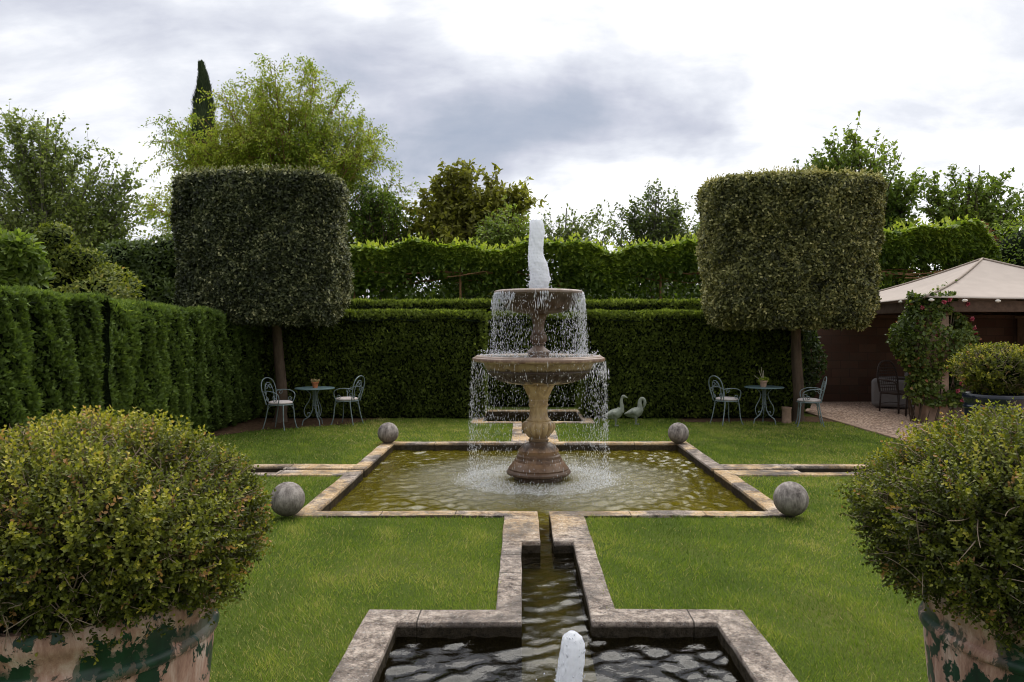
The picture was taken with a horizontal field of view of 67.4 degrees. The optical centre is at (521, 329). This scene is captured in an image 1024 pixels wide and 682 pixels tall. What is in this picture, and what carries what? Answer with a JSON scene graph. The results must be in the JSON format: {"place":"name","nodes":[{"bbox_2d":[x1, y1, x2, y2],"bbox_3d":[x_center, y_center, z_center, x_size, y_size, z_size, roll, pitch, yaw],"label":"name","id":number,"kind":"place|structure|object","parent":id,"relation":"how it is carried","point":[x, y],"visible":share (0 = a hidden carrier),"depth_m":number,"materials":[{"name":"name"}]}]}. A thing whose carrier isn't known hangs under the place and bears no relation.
{"place":"outdoors","nodes":[
{"label":"outdoors","id":0,"kind":"place"},
{"bbox_2d":[0,0,1023,298],"label":"sky","id":1,"kind":"structure","parent":0,"point":[590,101],"materials":[{"name":"white"}]},
{"bbox_2d":[485,415,579,420],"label":"water","id":2,"kind":"structure","parent":0,"point":[525,417],"depth_m":15.80,"materials":[{"name":"liquid"}]},
{"bbox_2d":[472,288,604,482],"bbox_3d":[0.210,0.844,9.500,1.644,2.652,1.644,0,0,0],"label":"tiered fountain","id":3,"kind":"object","parent":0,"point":[542,449],"visible":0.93,"depth_m":9.20,"materials":[{"name":"stone"}]},
{"bbox_2d":[527,218,550,287],"bbox_3d":[0.218,-0.906,9.494,0.294,0.940,0.262,0,0,0],"label":"water jet","id":4,"kind":"object","parent":3,"relation":"on","point":[536,238],"visible":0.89,"depth_m":9.41},
{"bbox_2d":[453,253,631,497],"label":"falling water","id":5,"kind":"structure","parent":0,"point":[496,296],"depth_m":9.25,"materials":[{"name":"clear liquid"}]},
{"bbox_2d":[331,450,754,528],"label":"water","id":6,"kind":"structure","parent":0,"point":[402,480],"depth_m":8.97,"materials":[{"name":"green liquid"}]},
{"bbox_2d":[205,405,928,681],"bbox_3d":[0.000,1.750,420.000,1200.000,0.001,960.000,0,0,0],"label":"lawn","id":7,"kind":"structure","parent":0,"point":[462,578],"depth_m":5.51,"materials":[{"name":"green plant"}]},
{"bbox_2d":[0,225,56,290],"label":"laurel shrub","id":8,"kind":"object","parent":7,"relation":"on","point":[23,262],"visible":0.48,"depth_m":10.25,"materials":[{"name":"green plant"}]},
{"bbox_2d":[0,284,116,439],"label":"clipped hedge","id":9,"kind":"object","parent":7,"relation":"on","point":[55,350],"visible":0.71,"depth_m":8.19,"materials":[{"name":"green plant"}]},
{"bbox_2d":[0,99,167,285],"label":"poplar tree","id":10,"kind":"object","parent":7,"relation":"on","point":[93,223],"visible":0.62,"depth_m":31.66,"materials":[{"name":"green plant"}]},
{"bbox_2d":[30,221,145,301],"bbox_3d":[-8.632,-0.118,14.433,3.359,3.842,2.519,0,0,0],"label":"yew shrub","id":11,"kind":"object","parent":7,"relation":"on","point":[77,271],"visible":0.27,"depth_m":14.08,"materials":[{"name":"green plant"}]},
{"bbox_2d":[94,233,177,305],"bbox_3d":[-8.431,-0.193,17.699,3.822,3.991,2.716,0,0,22],"label":"yew shrub","id":12,"kind":"object","parent":7,"relation":"on","point":[153,266],"visible":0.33,"depth_m":16.98,"materials":[{"name":"green plant"}]},
{"bbox_2d":[0,405,276,681],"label":"potted box ball","id":13,"kind":"object","parent":7,"relation":"on","point":[119,537],"visible":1,"depth_m":2.15,"materials":[{"name":"green plant"}]},
{"bbox_2d":[109,298,265,435],"bbox_3d":[-5.595,0.656,12.529,1.365,2.205,6.272,0,0,0],"label":"clipped hedge","id":14,"kind":"object","parent":7,"relation":"on","point":[200,365],"visible":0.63,"depth_m":11.62,"materials":[{"name":"green plant"}]},
{"bbox_2d":[189,60,219,168],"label":"cypress tree","id":15,"kind":"object","parent":7,"relation":"on","point":[201,109],"visible":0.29,"depth_m":37.66,"materials":[{"name":"green plant"}]},
{"bbox_2d":[129,53,427,247],"bbox_3d":[-8.902,-4.101,27.935,11.152,11.809,4.231,0,0,0],"label":"robinia tree","id":16,"kind":"object","parent":7,"relation":"on","point":[264,135],"visible":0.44,"depth_m":27.44,"materials":[{"name":"green plant"}]},
{"bbox_2d":[261,377,297,430],"bbox_3d":[-4.252,1.296,13.460,0.529,0.912,0.528,0,0,18],"label":"garden chair","id":17,"kind":"object","parent":7,"relation":"on","point":[278,403],"visible":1,"depth_m":13.37,"materials":[{"name":"paint"}]},
{"bbox_2d":[270,482,304,516],"bbox_3d":[-2.170,1.572,7.120,0.317,0.316,0.316,0,0,13],"label":"stone ball","id":18,"kind":"object","parent":7,"relation":"on","point":[288,498],"visible":0.97,"depth_m":7.01,"materials":[{"name":"grey stone"}]},
{"bbox_2d":[204,417,382,436],"bbox_3d":[-4.124,1.744,13.876,2.926,0.001,3.352,0,0,0],"label":"soil bed","id":19,"kind":"object","parent":7,"relation":"on","point":[252,424],"visible":0.68,"depth_m":14.25,"materials":[{"name":"brown soil"}]},
{"bbox_2d":[169,162,354,421],"bbox_3d":[-4.824,-0.610,14.451,3.353,4.782,2.604,0,0,0],"label":"topiary tree","id":20,"kind":"object","parent":19,"relation":"on","point":[265,246],"visible":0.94,"depth_m":13.40,"materials":[{"name":"green plant"}]},
{"bbox_2d":[294,386,334,425],"bbox_3d":[-3.770,1.401,14.000,0.712,0.690,0.712,0,0,0],"label":"garden table","id":21,"kind":"object","parent":19,"relation":"on","point":[315,394],"visible":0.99,"depth_m":13.97,"materials":[{"name":"blue paint"}]},
{"bbox_2d":[311,379,319,387],"bbox_3d":[-3.751,0.971,13.943,0.174,0.170,0.179,0,0,0],"label":"flower pot","id":22,"kind":"object","parent":21,"relation":"on","point":[314,382],"visible":1,"depth_m":13.91,"materials":[{"name":"ceramic"}]},
{"bbox_2d":[331,375,364,424],"bbox_3d":[-3.188,1.296,14.140,0.529,0.912,0.528,0,0,18],"label":"garden chair","id":23,"kind":"object","parent":19,"relation":"on","point":[352,398],"visible":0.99,"depth_m":14.04,"materials":[{"name":"paint"}]},
{"bbox_2d":[250,464,355,476],"bbox_3d":[-3.334,1.987,9.500,2.418,0.526,0.746,0,0,0],"label":"channel coping","id":24,"kind":"object","parent":7,"relation":"on","point":[312,470],"visible":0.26,"depth_m":9.56,"materials":[{"name":"stone"}]},
{"bbox_2d":[253,307,488,418],"bbox_3d":[-2.998,0.640,15.499,4.737,2.220,1.308,0,0,0],"label":"clipped hedge","id":25,"kind":"object","parent":7,"relation":"on","point":[411,363],"visible":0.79,"depth_m":15.05,"materials":[{"name":"green plant"}]},
{"bbox_2d":[346,170,436,298],"bbox_3d":[-4.736,-1.881,27.066,3.823,7.391,2.159,0,0,0],"label":"tree","id":26,"kind":"object","parent":7,"relation":"on","point":[372,227],"visible":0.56,"depth_m":26.69,"materials":[{"name":"green plant"}]},
{"bbox_2d":[118,278,701,300],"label":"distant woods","id":27,"kind":"object","parent":7,"relation":"on","point":[584,290],"depth_m":43.05,"materials":[{"name":"green plant"}]},
{"bbox_2d":[401,157,547,297],"bbox_3d":[-1.699,-2.093,26.841,5.234,7.824,3.436,0,0,0],"label":"walnut tree","id":28,"kind":"object","parent":7,"relation":"on","point":[460,206],"visible":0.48,"depth_m":26.52,"materials":[{"name":"green plant"}]},
{"bbox_2d":[466,195,546,288],"bbox_3d":[-0.555,-1.205,24.450,2.782,6.024,1.706,0,0,0],"label":"elder shrub","id":29,"kind":"object","parent":7,"relation":"on","point":[492,233],"visible":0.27,"depth_m":24.22,"materials":[{"name":"green plant"}]},
{"bbox_2d":[347,297,701,312],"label":"clipped hedge","id":30,"kind":"object","parent":7,"relation":"on","point":[612,304],"visible":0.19,"depth_m":19.25,"materials":[{"name":"green plant"}]},
{"bbox_2d":[351,280,702,299],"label":"undergrowth","id":31,"kind":"object","parent":7,"relation":"on","point":[470,296],"depth_m":25.09,"materials":[{"name":"green plant"}]},
{"bbox_2d":[485,310,579,406],"bbox_3d":[0.273,0.638,17.663,2.276,2.227,0.995,0,0,0],"label":"clipped hedge","id":32,"kind":"object","parent":7,"relation":"on","point":[499,393],"visible":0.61,"depth_m":17.35,"materials":[{"name":"green plant"}]},
{"bbox_2d":[471,409,594,441],"bbox_3d":[0.210,1.986,14.219,2.317,0.527,4.709,0,0,0],"label":"channel coping","id":33,"kind":"object","parent":7,"relation":"on","point":[521,435],"visible":0.27,"depth_m":16.36,"materials":[{"name":"stone"}]},
{"bbox_2d":[293,441,794,539],"bbox_3d":[0.210,1.986,9.500,4.680,0.528,4.741,0,0,0],"label":"pool coping","id":34,"kind":"object","parent":7,"relation":"on","point":[326,500],"visible":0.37,"depth_m":8.45,"materials":[{"name":"stone"}]},
{"bbox_2d":[378,422,398,442],"bbox_3d":[-2.030,1.572,11.680,0.316,0.314,0.315,0,0,-11],"label":"stone ball","id":35,"kind":"object","parent":34,"relation":"on","point":[388,432],"visible":1,"depth_m":11.57,"materials":[{"name":"grey stone"}]},
{"bbox_2d":[668,423,688,443],"bbox_3d":[2.380,1.572,11.660,0.317,0.317,0.316,0,0,41],"label":"stone ball","id":36,"kind":"object","parent":34,"relation":"on","point":[678,433],"visible":1,"depth_m":11.55,"materials":[{"name":"grey stone"}]},
{"bbox_2d":[329,516,798,681],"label":"channel coping","id":37,"kind":"object","parent":7,"relation":"on","point":[548,598],"visible":0.98,"depth_m":4.54,"materials":[{"name":"stone"}]},
{"bbox_2d":[534,199,615,292],"bbox_3d":[2.181,-1.952,33.898,4.141,7.519,2.232,0,0,0],"label":"tree","id":38,"kind":"object","parent":7,"relation":"on","point":[565,233],"visible":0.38,"depth_m":33.75,"materials":[{"name":"green plant"}]},
{"bbox_2d":[604,395,627,425],"bbox_3d":[1.689,1.463,13.886,0.393,0.564,0.246,0,0,39],"label":"goose statue","id":39,"kind":"object","parent":7,"relation":"on","point":[616,413],"visible":0.9,"depth_m":13.84,"materials":[{"name":"grey stone"}]},
{"bbox_2d":[624,397,646,424],"bbox_3d":[2.080,1.491,14.114,0.374,0.509,0.246,0,0,45],"label":"goose statue","id":40,"kind":"object","parent":7,"relation":"on","point":[635,413],"visible":1,"depth_m":14.06,"materials":[{"name":"grey stone"}]},
{"bbox_2d":[600,178,700,298],"bbox_3d":[5.831,-2.372,32.945,5.098,8.363,2.416,0,0,0],"label":"tree","id":41,"kind":"object","parent":7,"relation":"on","point":[661,225],"visible":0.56,"depth_m":32.73,"materials":[{"name":"green plant"}]},
{"bbox_2d":[348,214,1002,299],"bbox_3d":[4.140,-0.735,21.953,21.145,5.070,2.199,0,0,0],"label":"vine pergola","id":42,"kind":"object","parent":7,"relation":"on","point":[581,264],"visible":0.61,"depth_m":21.17,"materials":[{"name":"green plant"}]},
{"bbox_2d":[574,308,805,418],"bbox_3d":[3.318,0.644,15.490,4.484,2.212,1.350,0,0,0],"label":"clipped hedge","id":43,"kind":"object","parent":7,"relation":"on","point":[666,362],"visible":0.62,"depth_m":15.00,"materials":[{"name":"green plant"}]},
{"bbox_2d":[708,375,743,425],"bbox_3d":[3.749,1.296,14.136,0.529,0.912,0.528,0,0,-24],"label":"garden chair","id":44,"kind":"object","parent":7,"relation":"on","point":[722,398],"visible":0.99,"depth_m":14.05,"materials":[{"name":"paint"}]},
{"bbox_2d":[678,416,835,421],"bbox_3d":[4.475,1.744,14.925,2.950,0.001,0.950,0,0,0],"label":"soil bed","id":45,"kind":"object","parent":7,"relation":"on","point":[812,418],"visible":0.6,"depth_m":14.88,"materials":[{"name":"brown soil"}]},
{"bbox_2d":[694,164,888,422],"bbox_3d":[4.995,-0.581,14.432,3.445,4.724,2.619,0,0,0],"label":"topiary tree","id":46,"kind":"object","parent":45,"relation":"on","point":[794,252],"visible":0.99,"depth_m":13.39,"materials":[{"name":"green plant"}]},
{"bbox_2d":[744,385,783,424],"bbox_3d":[4.500,1.401,14.250,0.712,0.690,0.712,0,0,-10],"label":"garden table","id":47,"kind":"object","parent":7,"relation":"on","point":[757,387],"visible":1,"depth_m":14.21,"materials":[{"name":"paint"}]},
{"bbox_2d":[754,368,768,386],"bbox_3d":[4.438,0.876,14.198,0.280,0.361,0.179,0,0,0],"label":"flower pot","id":48,"kind":"object","parent":47,"relation":"on","point":[763,380],"visible":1,"depth_m":14.17,"materials":[{"name":"ceramic"}]},
{"bbox_2d":[781,407,791,423],"bbox_3d":[4.950,1.600,14.350,0.190,0.300,0.190,0,0,0],"label":"clay cylinder","id":49,"kind":"object","parent":7,"relation":"on","point":[786,414],"visible":0.97,"depth_m":14.28,"materials":[{"name":"beige ceramic"}]},
{"bbox_2d":[773,481,808,515],"bbox_3d":[2.500,1.572,7.130,0.315,0.317,0.315,0,0,20],"label":"stone ball","id":50,"kind":"object","parent":7,"relation":"on","point":[790,498],"visible":1,"depth_m":7.02,"materials":[{"name":"grey stone"}]},
{"bbox_2d":[720,464,868,476],"bbox_3d":[3.829,1.987,9.501,2.568,0.525,0.747,0,0,0],"label":"channel coping","id":51,"kind":"object","parent":7,"relation":"on","point":[803,470],"visible":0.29,"depth_m":9.61,"materials":[{"name":"stone"}]},
{"bbox_2d":[795,376,826,426],"bbox_3d":[5.233,1.296,13.892,0.529,0.912,0.528,0,0,14],"label":"garden chair","id":52,"kind":"object","parent":7,"relation":"on","point":[803,400],"visible":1,"depth_m":13.78,"materials":[{"name":"paint"}]},
{"bbox_2d":[802,328,827,409],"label":"ivy shrub","id":53,"kind":"object","parent":7,"relation":"on","point":[810,366],"visible":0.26,"depth_m":16.00,"materials":[{"name":"green plant"}]},
{"bbox_2d":[804,411,912,441],"bbox_3d":[6.005,1.761,10.100,0.110,0.078,12.200,0,0,0],"label":"lawn edging","id":54,"kind":"object","parent":7,"relation":"on","point":[855,426],"visible":0.26,"depth_m":13.69,"materials":[{"name":"beige stone"}]},
{"bbox_2d":[793,110,937,223],"bbox_3d":[11.675,-2.774,25.973,4.735,9.167,2.030,0,0,0],"label":"cherry tree","id":55,"kind":"object","parent":7,"relation":"on","point":[897,203],"visible":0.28,"depth_m":25.71,"materials":[{"name":"green plant"}]},
{"bbox_2d":[879,216,922,288],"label":"lime shrub","id":56,"kind":"object","parent":7,"relation":"on","point":[891,223],"visible":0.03,"depth_m":25.08,"materials":[{"name":"green plant"}]},
{"bbox_2d":[809,315,1023,401],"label":"brick wall","id":57,"kind":"structure","parent":7,"relation":"on","point":[854,358],"depth_m":18.55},
{"bbox_2d":[828,397,1023,681],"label":"potted box ball","id":58,"kind":"object","parent":7,"relation":"on","point":[939,508],"visible":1,"depth_m":2.31,"materials":[{"name":"green plant"}]},
{"bbox_2d":[908,164,1023,269],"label":"cherry tree","id":59,"kind":"object","parent":7,"relation":"on","point":[979,205],"visible":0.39,"depth_m":24.77,"materials":[{"name":"green plant"}]},
{"bbox_2d":[967,219,1000,245],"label":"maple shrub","id":60,"kind":"object","parent":7,"relation":"on","point":[995,237],"visible":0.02,"depth_m":23.77,"materials":[{"name":"green plant"}]},
{"bbox_2d":[944,341,1023,425],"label":"potted box ball","id":61,"kind":"object","parent":7,"relation":"on","point":[986,371],"visible":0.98,"depth_m":9.04,"materials":[{"name":"green plant"}]},
{"bbox_2d":[967,215,1023,266],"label":"tree","id":62,"kind":"object","parent":7,"relation":"on","point":[1011,246],"visible":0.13,"depth_m":21.09,"materials":[{"name":"green plant"}]},
{"bbox_2d":[805,402,963,438],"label":"gravel","id":63,"kind":"structure","parent":0,"point":[887,420],"depth_m":15.55,"materials":[{"name":"beige stone"}]},
{"bbox_2d":[871,372,913,407],"bbox_3d":[8.419,1.297,17.310,0.880,0.830,1.160,0,0,30],"label":"armchair","id":64,"kind":"object","parent":63,"relation":"on","point":[875,395],"visible":0.48,"depth_m":16.89,"materials":[{"name":"grey fabric"}]},
{"bbox_2d":[876,360,911,413],"bbox_3d":[7.936,1.198,16.238,0.659,1.090,0.639,0,0,-20],"label":"wicker chair","id":65,"kind":"object","parent":63,"relation":"on","point":[897,392],"visible":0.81,"depth_m":16.39,"materials":[{"name":"black wicker"}]},
{"bbox_2d":[885,290,981,423],"bbox_3d":[7.694,0.496,14.346,1.777,2.515,1.223,0,0,0],"label":"climbing rose","id":66,"kind":"object","parent":63,"relation":"on","point":[959,330],"visible":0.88,"depth_m":14.10,"materials":[{"name":"green plant"}]},
{"bbox_2d":[875,258,1023,423],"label":"gazebo","id":67,"kind":"object","parent":63,"relation":"on","point":[984,286],"visible":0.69,"depth_m":15.29,"materials":[{"name":"beige fabric"}]},
{"bbox_2d":[909,279,956,302],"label":"fallen leaves","id":68,"kind":"object","parent":67,"relation":"on","point":[937,288],"visible":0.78,"depth_m":14.64,"materials":[{"name":"green plant"}]},
{"bbox_2d":[904,383,914,415],"bbox_3d":[8.085,1.198,15.320,0.639,1.090,0.659,0,0,-30],"label":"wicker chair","id":69,"kind":"object","parent":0,"point":[906,405],"visible":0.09,"depth_m":15.38,"materials":[{"name":"black wicker"}]},
{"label":"water","id":70,"kind":"structure","parent":0,"visible":0},
{"bbox_2d":[554,630,585,681],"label":"water jet","id":71,"kind":"object","parent":70,"relation":"on","point":[571,661],"visible":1,"depth_m":3.38}
]}

